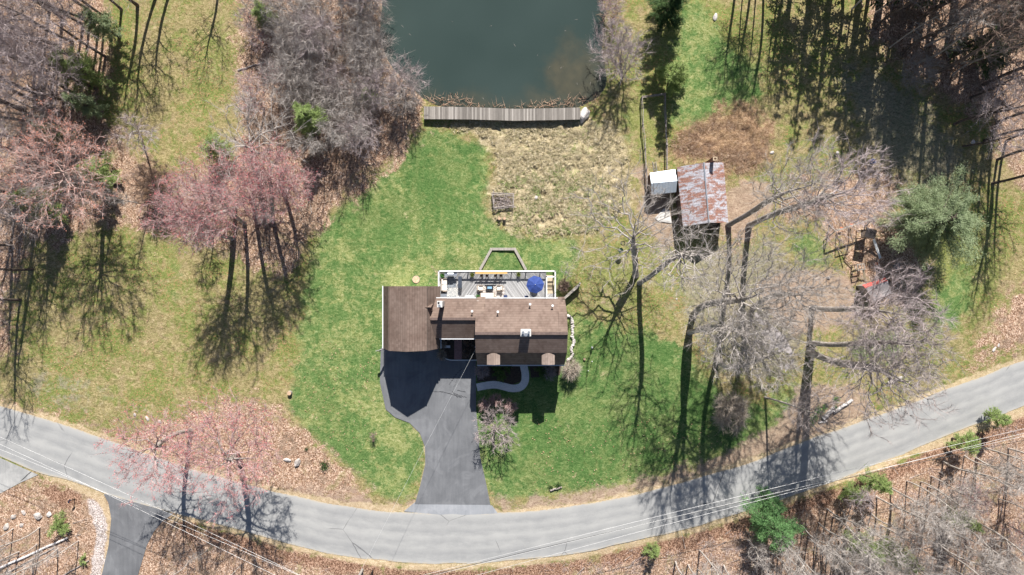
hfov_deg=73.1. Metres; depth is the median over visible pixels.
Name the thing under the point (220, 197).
bare tree
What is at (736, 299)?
bare tree
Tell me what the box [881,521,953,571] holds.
bare tree
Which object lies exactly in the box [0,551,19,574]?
bare tree
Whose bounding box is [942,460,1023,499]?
bare tree
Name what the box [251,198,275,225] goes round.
bare tree
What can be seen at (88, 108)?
pine tree
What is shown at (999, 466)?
bare tree
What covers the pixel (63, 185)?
bare tree
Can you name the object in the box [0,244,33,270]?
bare tree
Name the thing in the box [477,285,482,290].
armchair
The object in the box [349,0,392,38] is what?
thicket shrub
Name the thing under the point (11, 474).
concrete apron
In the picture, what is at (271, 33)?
thicket shrub
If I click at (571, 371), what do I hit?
bare shrub
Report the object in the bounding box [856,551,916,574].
bare tree
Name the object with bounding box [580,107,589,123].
boulder
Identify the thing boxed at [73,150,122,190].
pine tree
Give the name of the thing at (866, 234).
slide tower
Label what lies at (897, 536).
bare tree
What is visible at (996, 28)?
conifer tree
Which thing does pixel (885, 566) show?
bare tree
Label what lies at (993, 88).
bare tree
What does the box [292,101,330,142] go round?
pine tree
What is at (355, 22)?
thicket shrub
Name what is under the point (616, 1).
bare tree
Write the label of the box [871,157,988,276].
conifer tree
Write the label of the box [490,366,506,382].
evergreen bush
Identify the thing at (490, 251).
timber bed border
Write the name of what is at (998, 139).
bare tree
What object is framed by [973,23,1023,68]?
bare tree
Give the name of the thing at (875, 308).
bare tree
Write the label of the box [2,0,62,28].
bare tree
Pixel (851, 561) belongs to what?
bare tree
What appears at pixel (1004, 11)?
bare tree
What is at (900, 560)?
bare tree
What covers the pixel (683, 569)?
bare tree
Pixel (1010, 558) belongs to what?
bare tree
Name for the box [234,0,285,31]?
thicket shrub
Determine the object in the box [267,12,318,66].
thicket shrub
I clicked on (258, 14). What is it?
pine tree
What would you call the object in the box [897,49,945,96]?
thicket shrub
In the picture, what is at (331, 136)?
bare tree
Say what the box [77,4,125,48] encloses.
pine tree
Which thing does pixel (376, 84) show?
thicket shrub
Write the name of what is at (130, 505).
power line
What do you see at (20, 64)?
bare tree
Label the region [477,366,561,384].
front bed
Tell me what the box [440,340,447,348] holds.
bare shrub
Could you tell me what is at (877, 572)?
bare tree
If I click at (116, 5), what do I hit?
bare tree
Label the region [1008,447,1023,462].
bare tree
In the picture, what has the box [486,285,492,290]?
fire table
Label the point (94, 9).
bare tree
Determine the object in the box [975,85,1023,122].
bare tree
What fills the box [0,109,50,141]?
bare tree
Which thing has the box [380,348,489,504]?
driveway
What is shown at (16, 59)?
bare tree
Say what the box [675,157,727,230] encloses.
rusty roofed barn
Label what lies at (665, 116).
garden fence
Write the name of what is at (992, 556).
bare tree
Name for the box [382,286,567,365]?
brown roofed house
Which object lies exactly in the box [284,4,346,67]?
thicket shrub
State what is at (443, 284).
outdoor bench
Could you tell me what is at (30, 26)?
bare tree
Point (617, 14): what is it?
bare tree
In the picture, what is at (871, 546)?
pine tree
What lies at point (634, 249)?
bare tree
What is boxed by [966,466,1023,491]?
bare tree
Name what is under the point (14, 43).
bare tree
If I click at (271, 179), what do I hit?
red maple
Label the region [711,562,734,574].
bare tree
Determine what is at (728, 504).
power line
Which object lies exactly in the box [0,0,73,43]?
bare tree
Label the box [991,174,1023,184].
bare tree
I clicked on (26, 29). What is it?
bare tree
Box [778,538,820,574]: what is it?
bare tree
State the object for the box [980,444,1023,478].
bare tree
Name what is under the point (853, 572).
bare tree
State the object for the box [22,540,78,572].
bare tree
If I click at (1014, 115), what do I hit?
bare tree
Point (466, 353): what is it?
bare shrub
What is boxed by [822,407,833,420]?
fallen log
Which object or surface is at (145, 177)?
thicket shrub
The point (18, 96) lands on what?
bare tree
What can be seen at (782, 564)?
bare tree
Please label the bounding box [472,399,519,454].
bare tree
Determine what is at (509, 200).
stick pen
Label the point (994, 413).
pine tree
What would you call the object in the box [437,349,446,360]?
bare shrub
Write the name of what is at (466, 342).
bare shrub
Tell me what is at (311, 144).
bare tree
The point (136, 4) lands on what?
bare tree
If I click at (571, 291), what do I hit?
timber retaining wall
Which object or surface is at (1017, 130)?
bare tree
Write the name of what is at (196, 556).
bare tree
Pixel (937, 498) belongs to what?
bare tree
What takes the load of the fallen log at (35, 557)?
on the ground
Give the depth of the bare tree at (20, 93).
81.75 m
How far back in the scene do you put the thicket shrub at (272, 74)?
87.25 m
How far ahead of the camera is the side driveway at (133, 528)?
91.98 m
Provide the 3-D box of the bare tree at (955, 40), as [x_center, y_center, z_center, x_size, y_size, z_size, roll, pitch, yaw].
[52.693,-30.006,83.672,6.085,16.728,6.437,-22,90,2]
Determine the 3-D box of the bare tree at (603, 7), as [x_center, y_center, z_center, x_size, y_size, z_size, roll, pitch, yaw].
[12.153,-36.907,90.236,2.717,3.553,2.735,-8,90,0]
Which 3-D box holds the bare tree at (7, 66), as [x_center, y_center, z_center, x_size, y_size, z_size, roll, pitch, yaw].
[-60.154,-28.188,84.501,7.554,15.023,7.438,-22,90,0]
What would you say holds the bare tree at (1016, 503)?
on the ground
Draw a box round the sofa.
[480,293,494,298]
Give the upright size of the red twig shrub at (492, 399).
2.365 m
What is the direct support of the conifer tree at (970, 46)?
on the ground
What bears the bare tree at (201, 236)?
on the ground
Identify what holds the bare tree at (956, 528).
on the ground
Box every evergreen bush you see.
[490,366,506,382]
[502,366,511,373]
[533,366,548,381]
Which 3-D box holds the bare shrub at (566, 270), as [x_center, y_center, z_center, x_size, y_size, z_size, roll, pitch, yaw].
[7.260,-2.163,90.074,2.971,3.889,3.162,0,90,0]
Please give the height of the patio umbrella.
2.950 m
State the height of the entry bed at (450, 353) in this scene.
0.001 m
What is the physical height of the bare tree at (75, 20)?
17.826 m
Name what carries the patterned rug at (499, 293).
on the raised deck
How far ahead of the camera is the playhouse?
89.66 m
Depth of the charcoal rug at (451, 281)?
89.58 m
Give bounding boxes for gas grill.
[444,272,456,276]
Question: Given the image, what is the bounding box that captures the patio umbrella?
[526,276,543,292]
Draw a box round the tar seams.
[433,368,466,397]
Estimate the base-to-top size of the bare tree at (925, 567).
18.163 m
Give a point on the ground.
(244, 318)
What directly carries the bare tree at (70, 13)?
on the ground
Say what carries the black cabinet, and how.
on the raised deck
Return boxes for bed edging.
[445,358,476,360]
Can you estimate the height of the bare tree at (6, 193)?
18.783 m
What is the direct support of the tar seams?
on the driveway at (410, 383)
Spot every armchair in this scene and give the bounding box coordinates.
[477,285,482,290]
[497,285,502,290]
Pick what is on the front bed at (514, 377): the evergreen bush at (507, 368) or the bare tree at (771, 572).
the evergreen bush at (507, 368)
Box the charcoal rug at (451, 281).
[445,277,455,286]
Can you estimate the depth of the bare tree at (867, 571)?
84.79 m
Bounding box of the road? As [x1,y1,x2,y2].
[0,360,1023,563]
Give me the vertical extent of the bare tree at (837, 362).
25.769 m
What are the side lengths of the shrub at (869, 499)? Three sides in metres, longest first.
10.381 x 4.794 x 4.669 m
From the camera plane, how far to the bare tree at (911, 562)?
82.06 m
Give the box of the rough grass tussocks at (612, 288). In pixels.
[571,235,685,331]
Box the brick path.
[454,339,461,359]
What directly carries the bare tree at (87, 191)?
on the ground
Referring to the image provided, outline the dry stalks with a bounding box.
[738,155,880,328]
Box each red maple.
[0,96,128,235]
[90,400,211,506]
[132,158,236,257]
[156,385,282,528]
[158,136,262,250]
[158,196,236,257]
[209,149,307,232]
[232,131,305,222]
[272,162,319,214]
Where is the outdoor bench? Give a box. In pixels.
[441,278,446,291]
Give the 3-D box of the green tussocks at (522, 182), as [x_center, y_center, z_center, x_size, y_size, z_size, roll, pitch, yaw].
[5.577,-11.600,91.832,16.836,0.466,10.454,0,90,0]
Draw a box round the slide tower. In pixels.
[856,228,880,258]
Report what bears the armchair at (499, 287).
on the patterned rug at (499, 293)
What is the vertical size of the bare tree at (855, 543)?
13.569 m
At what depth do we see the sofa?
89.16 m
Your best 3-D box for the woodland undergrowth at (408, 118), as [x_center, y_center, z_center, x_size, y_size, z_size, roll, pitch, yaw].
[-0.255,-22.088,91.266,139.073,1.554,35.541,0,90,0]
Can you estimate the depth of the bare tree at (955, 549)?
83.63 m
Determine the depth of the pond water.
92.32 m
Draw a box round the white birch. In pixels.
[107,106,161,160]
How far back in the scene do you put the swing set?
89.82 m
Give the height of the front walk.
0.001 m
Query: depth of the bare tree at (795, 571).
88.09 m
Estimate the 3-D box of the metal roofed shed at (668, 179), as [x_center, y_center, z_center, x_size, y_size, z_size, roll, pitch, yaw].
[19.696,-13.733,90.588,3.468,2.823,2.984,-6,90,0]
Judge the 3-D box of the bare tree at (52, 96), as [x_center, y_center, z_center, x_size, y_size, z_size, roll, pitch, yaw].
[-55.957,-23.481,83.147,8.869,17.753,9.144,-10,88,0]
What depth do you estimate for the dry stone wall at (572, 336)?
91.72 m
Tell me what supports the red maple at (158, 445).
on the ground
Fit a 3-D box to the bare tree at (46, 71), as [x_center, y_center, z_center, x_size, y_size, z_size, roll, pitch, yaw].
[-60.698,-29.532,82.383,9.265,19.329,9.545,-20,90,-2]
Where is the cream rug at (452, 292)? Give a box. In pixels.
[447,288,458,296]
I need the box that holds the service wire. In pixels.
[363,349,475,565]
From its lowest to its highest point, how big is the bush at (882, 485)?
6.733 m
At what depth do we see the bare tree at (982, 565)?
82.22 m
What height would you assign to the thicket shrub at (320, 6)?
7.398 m
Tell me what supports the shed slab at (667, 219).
on the ground
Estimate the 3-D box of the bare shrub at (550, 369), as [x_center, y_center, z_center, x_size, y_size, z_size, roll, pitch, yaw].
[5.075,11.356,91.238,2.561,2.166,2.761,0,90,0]
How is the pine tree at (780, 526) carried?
on the ground
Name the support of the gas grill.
on the raised deck
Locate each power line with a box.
[0,444,273,574]
[0,449,294,573]
[1,437,298,574]
[425,429,1020,574]
[431,440,1023,574]
[436,436,1022,574]
[479,433,1022,574]
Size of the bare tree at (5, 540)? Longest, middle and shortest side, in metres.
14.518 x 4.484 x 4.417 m
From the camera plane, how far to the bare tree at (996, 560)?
85.32 m
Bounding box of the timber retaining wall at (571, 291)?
[564,282,580,298]
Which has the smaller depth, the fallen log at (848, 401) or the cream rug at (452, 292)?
the cream rug at (452, 292)
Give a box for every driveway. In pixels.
[102,494,172,574]
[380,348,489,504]
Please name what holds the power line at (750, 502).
attached to the utility pole
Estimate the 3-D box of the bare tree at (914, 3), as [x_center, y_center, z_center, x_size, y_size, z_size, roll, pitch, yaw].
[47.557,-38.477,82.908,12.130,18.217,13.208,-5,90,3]
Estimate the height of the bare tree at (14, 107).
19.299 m
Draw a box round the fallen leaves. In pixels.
[4,1,1022,574]
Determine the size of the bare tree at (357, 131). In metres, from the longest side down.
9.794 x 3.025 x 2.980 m
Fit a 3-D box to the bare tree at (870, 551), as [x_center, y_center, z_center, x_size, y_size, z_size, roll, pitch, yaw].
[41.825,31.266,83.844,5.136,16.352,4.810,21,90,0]
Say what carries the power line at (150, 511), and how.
attached to the utility pole
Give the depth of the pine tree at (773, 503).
88.78 m
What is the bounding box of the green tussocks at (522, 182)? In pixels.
[494,166,611,238]
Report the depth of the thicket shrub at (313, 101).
88.36 m
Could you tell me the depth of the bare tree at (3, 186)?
83.29 m
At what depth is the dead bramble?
91.92 m
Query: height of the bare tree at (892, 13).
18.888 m
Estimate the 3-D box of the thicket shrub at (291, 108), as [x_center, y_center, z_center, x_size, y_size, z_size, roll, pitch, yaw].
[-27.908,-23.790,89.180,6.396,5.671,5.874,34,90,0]
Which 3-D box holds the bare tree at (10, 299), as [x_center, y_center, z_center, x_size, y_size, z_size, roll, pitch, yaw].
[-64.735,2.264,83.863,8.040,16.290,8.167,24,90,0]
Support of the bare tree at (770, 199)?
on the ground
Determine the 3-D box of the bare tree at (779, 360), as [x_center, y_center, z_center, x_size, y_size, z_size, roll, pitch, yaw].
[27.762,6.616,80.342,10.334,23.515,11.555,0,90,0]
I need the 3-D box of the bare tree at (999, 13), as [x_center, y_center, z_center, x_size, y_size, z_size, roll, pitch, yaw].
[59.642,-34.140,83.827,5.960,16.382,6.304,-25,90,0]
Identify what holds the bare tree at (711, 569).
on the ground
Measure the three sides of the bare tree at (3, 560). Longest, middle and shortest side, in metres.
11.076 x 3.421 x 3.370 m
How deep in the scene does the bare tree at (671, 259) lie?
75.54 m
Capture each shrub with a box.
[123,153,182,210]
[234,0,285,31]
[251,0,313,47]
[254,49,318,105]
[257,13,297,57]
[266,0,336,55]
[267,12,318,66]
[267,32,327,89]
[277,83,312,121]
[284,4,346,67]
[294,0,343,26]
[298,88,337,128]
[301,64,348,108]
[307,28,348,80]
[311,59,354,100]
[313,97,371,151]
[314,72,368,125]
[327,0,386,25]
[330,0,391,30]
[333,12,378,60]
[334,111,384,158]
[341,76,376,116]
[342,20,398,74]
[342,42,392,95]
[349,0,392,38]
[349,62,399,117]
[376,67,422,117]
[380,51,432,106]
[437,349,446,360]
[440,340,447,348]
[462,348,470,357]
[463,339,473,348]
[475,363,489,379]
[476,394,491,411]
[487,392,503,407]
[503,398,517,414]
[543,366,557,380]
[556,278,572,292]
[559,357,584,381]
[560,261,574,280]
[706,388,753,436]
[843,484,877,517]
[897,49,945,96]
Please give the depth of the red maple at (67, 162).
79.95 m
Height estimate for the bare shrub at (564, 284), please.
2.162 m
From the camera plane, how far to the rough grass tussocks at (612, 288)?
92.01 m
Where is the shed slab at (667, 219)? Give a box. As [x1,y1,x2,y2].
[655,209,671,222]
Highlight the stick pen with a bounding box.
[490,190,515,210]
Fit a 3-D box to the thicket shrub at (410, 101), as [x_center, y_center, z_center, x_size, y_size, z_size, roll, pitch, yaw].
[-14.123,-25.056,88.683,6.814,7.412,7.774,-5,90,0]
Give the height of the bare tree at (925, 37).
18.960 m
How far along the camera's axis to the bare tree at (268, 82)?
88.14 m
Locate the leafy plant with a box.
[319,459,328,470]
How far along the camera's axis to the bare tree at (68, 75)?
82.26 m
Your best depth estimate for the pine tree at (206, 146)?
89.04 m
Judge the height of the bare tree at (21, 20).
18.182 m
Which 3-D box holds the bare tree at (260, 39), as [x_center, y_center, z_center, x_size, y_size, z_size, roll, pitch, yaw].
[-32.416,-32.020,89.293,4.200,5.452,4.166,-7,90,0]
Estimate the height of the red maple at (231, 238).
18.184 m
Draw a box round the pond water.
[380,0,606,108]
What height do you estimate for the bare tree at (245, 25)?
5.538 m
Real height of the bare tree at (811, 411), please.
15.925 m
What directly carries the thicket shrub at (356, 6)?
on the ground
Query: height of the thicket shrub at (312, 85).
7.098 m
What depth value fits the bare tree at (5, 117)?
87.22 m
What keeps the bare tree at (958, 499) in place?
on the ground
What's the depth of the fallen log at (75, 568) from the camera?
91.83 m
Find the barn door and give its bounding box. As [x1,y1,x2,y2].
[708,223,718,230]
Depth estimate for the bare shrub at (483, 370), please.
90.88 m
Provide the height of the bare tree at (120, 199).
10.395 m
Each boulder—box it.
[3,523,8,529]
[33,512,41,519]
[294,458,300,466]
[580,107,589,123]
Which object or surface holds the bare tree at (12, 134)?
on the ground
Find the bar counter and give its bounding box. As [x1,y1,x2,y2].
[475,272,506,273]
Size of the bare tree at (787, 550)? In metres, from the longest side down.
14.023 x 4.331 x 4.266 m
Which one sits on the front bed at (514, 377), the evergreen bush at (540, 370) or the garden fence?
the evergreen bush at (540, 370)
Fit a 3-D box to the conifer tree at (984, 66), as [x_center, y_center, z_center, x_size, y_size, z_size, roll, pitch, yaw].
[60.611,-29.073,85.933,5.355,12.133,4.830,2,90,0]
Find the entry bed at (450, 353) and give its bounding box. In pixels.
[441,339,475,358]
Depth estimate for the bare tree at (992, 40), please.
79.37 m
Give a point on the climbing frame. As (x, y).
(863, 271)
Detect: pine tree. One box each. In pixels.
[5,182,69,225]
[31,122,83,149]
[47,43,115,94]
[61,91,108,119]
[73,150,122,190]
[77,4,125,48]
[198,127,234,162]
[250,0,280,33]
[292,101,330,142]
[360,83,381,105]
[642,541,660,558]
[737,490,806,553]
[753,485,787,516]
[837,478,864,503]
[841,524,886,565]
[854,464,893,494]
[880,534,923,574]
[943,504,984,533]
[944,429,981,456]
[982,405,1012,428]
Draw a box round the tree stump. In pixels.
[412,276,419,282]
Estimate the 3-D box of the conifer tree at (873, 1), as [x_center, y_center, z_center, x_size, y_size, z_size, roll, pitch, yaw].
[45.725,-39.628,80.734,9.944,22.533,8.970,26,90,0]
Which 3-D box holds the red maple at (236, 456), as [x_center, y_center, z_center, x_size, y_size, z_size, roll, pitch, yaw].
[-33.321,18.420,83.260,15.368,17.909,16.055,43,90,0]
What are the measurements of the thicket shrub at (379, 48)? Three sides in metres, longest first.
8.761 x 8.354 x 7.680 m
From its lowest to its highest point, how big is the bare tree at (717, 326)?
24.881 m
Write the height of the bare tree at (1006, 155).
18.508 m
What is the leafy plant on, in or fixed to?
on the ground
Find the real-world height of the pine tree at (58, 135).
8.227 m
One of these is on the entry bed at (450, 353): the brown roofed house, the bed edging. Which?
the bed edging
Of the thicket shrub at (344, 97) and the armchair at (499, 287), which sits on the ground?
the thicket shrub at (344, 97)
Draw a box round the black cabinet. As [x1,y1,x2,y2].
[458,276,461,287]
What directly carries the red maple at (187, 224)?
on the ground
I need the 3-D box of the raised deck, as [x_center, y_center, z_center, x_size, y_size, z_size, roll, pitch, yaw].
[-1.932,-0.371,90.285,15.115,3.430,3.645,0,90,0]
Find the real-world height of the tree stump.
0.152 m
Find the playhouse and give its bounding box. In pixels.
[857,278,890,300]
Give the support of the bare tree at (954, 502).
on the ground
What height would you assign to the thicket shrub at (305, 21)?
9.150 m
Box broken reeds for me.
[425,0,622,108]
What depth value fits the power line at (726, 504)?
84.27 m
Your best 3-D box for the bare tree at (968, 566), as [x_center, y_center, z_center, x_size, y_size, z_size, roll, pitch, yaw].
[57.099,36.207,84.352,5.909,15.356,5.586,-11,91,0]
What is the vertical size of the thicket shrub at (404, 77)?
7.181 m
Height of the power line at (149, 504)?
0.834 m
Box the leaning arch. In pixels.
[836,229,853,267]
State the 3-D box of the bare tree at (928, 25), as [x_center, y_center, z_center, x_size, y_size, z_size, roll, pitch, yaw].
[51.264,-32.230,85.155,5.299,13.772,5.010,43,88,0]
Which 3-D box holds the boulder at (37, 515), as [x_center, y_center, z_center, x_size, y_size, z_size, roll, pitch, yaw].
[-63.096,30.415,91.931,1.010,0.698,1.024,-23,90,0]
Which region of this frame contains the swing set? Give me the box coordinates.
[824,211,876,239]
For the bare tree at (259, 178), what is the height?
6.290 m
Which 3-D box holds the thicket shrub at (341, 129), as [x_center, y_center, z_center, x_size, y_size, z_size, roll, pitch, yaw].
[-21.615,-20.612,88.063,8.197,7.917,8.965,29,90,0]
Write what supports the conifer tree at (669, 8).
on the ground
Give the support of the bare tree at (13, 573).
on the ground
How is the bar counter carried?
on the raised deck
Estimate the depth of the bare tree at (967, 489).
85.07 m
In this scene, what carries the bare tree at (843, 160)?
on the ground
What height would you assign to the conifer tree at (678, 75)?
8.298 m
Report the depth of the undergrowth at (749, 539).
91.91 m
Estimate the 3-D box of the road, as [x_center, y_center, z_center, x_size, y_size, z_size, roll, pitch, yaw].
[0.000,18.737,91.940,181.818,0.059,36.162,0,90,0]
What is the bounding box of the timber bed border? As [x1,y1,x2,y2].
[479,248,526,269]
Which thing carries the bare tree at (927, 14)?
on the ground
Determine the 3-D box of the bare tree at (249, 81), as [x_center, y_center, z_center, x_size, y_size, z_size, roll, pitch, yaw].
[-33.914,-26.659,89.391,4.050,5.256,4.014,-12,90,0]
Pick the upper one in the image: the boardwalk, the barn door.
the boardwalk
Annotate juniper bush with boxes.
[47,509,70,538]
[78,553,88,565]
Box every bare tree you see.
[0,0,56,45]
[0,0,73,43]
[0,0,83,24]
[0,5,54,76]
[0,5,79,66]
[0,8,66,79]
[0,12,93,71]
[0,20,51,72]
[0,20,75,95]
[0,28,52,84]
[0,33,60,114]
[0,39,65,85]
[0,44,86,118]
[0,58,45,96]
[0,73,42,110]
[0,77,59,133]
[0,98,44,133]
[0,103,30,135]
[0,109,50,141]
[0,115,53,166]
[0,116,56,152]
[0,144,115,227]
[0,171,33,210]
[0,176,65,224]
[0,183,57,250]
[0,206,37,229]
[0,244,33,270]
[0,286,21,319]
[0,527,39,555]
[0,544,36,567]
[0,549,57,574]
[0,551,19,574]
[2,0,24,29]
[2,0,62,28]
[4,559,33,574]
[6,0,93,42]
[13,39,97,93]
[18,105,70,137]
[20,0,106,64]
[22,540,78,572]
[34,0,84,8]
[42,0,101,14]
[58,168,117,199]
[63,0,122,10]
[66,0,138,7]
[97,184,147,208]
[174,172,217,204]
[180,214,217,254]
[185,549,207,565]
[201,83,321,192]
[203,180,238,212]
[229,84,270,119]
[231,4,257,34]
[234,68,260,93]
[242,164,274,194]
[243,25,271,54]
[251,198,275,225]
[253,58,284,95]
[281,131,315,152]
[304,131,328,155]
[312,118,339,142]
[328,128,355,148]
[350,122,369,141]
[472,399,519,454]
[564,148,700,295]
[587,15,654,85]
[597,0,613,12]
[604,4,626,26]
[608,0,625,11]
[637,218,737,299]
[675,561,704,574]
[678,213,827,355]
[686,278,781,389]
[699,550,724,574]
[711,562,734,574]
[716,299,823,398]
[726,134,849,245]
[736,241,859,350]
[746,126,919,255]
[746,538,772,574]
[750,558,780,574]
[764,381,850,443]
[768,550,799,574]
[770,531,807,568]
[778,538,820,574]
[779,551,811,574]
[782,560,812,574]
[799,556,831,574]
[803,312,961,445]
[804,527,850,564]
[807,536,872,574]
[809,258,964,381]
[811,284,965,398]
[818,522,884,574]
[818,536,862,574]
[826,508,886,544]
[827,549,854,574]
[832,516,898,572]
[836,560,887,574]
[837,544,906,574]
[845,527,911,573]
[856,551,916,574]
[860,515,913,557]
[864,553,901,574]
[871,509,934,546]
[873,0,947,29]
[876,495,953,539]
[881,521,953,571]
[885,540,944,574]
[887,555,940,574]
[889,0,973,47]
[890,0,937,13]
[890,488,971,547]
[890,502,974,547]
[900,0,1009,54]
[902,546,960,574]
[904,524,969,558]
[906,480,971,529]
[908,0,1004,28]
[915,0,1003,64]
[920,481,990,524]
[924,0,1001,46]
[927,486,992,523]
[931,0,1023,74]
[931,468,988,503]
[932,0,1023,37]
[937,542,1022,574]
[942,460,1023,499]
[942,513,1023,574]
[943,552,998,574]
[950,2,1023,54]
[951,0,1023,42]
[952,17,1023,75]
[953,0,1023,28]
[953,74,1023,131]
[953,478,992,518]
[960,11,1023,63]
[960,535,1021,574]
[962,116,1023,159]
[964,452,1023,479]
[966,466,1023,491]
[966,544,1021,573]
[967,518,1023,574]
[969,57,1023,99]
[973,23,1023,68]
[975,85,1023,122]
[975,457,1023,496]
[980,55,1023,86]
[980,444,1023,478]
[983,119,1023,153]
[990,542,1023,574]
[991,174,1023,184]
[995,113,1023,123]
[996,149,1023,160]
[999,498,1023,512]
[1001,510,1023,556]
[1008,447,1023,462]
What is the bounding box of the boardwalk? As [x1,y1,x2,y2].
[424,106,579,120]
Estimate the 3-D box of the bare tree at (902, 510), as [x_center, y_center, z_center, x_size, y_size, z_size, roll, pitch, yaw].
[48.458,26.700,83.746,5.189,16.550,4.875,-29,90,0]
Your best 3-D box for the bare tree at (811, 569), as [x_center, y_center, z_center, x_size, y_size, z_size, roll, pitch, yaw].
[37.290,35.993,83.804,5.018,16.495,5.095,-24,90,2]
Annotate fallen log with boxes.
[0,537,67,568]
[6,547,54,572]
[64,560,88,574]
[237,62,261,70]
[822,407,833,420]
[834,399,852,413]
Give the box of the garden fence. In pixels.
[640,93,667,189]
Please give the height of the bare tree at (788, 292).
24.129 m
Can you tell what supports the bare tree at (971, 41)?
on the ground
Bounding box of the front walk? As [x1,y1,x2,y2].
[476,366,528,391]
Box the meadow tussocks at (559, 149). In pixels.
[436,118,632,237]
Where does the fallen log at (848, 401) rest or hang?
on the ground
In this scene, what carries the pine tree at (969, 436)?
on the ground
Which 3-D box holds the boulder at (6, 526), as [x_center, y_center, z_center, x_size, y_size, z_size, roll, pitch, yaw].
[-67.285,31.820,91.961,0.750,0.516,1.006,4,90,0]
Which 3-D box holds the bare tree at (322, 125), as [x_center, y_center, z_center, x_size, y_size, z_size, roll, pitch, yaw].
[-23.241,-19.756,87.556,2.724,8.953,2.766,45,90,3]
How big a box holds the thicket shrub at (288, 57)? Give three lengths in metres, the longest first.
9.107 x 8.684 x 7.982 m
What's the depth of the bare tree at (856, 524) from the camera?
83.82 m
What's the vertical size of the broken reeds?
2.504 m
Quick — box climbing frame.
[851,263,866,280]
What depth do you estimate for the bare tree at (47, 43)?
81.96 m
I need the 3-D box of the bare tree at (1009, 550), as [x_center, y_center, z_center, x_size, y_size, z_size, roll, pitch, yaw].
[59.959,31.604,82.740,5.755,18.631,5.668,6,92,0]
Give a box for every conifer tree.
[645,0,689,32]
[655,61,690,97]
[867,0,880,8]
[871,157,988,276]
[872,0,899,8]
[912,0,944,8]
[942,29,1004,62]
[962,36,1023,80]
[980,6,1023,54]
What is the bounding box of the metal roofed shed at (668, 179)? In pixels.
[648,169,676,195]
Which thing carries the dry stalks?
on the ground
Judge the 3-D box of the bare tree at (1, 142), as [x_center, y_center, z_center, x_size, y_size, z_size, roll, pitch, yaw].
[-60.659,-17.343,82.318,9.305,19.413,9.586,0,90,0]
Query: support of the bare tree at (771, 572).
on the ground
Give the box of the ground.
[0,0,1023,574]
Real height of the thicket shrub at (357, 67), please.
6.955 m
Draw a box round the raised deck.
[438,270,555,298]
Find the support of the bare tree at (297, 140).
on the ground
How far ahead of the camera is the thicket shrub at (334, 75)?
88.23 m
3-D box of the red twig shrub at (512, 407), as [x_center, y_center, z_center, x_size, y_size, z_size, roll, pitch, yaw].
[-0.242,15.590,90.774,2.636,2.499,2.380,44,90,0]
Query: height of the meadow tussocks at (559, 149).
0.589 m
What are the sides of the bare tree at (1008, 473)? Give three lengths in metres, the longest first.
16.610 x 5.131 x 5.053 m
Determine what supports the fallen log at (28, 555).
on the ground
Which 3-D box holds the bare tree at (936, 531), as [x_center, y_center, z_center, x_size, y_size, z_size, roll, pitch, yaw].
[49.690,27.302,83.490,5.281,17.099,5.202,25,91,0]
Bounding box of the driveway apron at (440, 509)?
[405,503,496,514]
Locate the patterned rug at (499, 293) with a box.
[477,286,503,297]
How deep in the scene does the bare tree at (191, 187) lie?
87.77 m
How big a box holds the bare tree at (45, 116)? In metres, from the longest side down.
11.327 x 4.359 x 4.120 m
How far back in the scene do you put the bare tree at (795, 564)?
86.27 m
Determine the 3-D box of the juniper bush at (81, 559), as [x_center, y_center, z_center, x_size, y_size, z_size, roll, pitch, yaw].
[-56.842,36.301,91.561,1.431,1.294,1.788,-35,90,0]
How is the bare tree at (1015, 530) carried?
on the ground
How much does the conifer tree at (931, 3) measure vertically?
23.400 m
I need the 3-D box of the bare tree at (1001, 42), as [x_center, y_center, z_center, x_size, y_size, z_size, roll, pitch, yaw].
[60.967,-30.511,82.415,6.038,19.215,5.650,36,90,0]
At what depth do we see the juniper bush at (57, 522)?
91.06 m
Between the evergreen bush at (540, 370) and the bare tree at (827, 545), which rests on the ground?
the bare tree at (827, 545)
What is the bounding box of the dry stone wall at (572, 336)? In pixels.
[567,314,575,360]
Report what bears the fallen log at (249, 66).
on the ground
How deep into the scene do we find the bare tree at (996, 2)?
80.23 m
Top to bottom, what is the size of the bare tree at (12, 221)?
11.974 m
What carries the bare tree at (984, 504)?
on the ground
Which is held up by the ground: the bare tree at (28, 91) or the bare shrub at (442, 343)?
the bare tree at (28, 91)
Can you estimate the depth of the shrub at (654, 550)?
90.23 m
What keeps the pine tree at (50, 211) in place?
on the ground
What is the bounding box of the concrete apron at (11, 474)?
[0,458,37,492]
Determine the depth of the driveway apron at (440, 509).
91.96 m
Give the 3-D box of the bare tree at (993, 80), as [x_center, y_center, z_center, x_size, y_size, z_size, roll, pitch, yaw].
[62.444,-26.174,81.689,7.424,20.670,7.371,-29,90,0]
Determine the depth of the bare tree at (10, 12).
83.63 m
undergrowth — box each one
[0,0,1023,246]
[3,422,1023,574]
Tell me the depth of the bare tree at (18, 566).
88.80 m
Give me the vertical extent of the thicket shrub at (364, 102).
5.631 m
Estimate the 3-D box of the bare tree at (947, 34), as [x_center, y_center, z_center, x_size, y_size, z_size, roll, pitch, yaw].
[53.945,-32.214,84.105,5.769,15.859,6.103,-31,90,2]
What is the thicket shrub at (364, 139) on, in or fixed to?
on the ground
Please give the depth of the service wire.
85.45 m
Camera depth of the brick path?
91.94 m
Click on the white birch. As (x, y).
(139, 132)
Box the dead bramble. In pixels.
[663,100,778,180]
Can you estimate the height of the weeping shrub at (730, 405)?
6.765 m

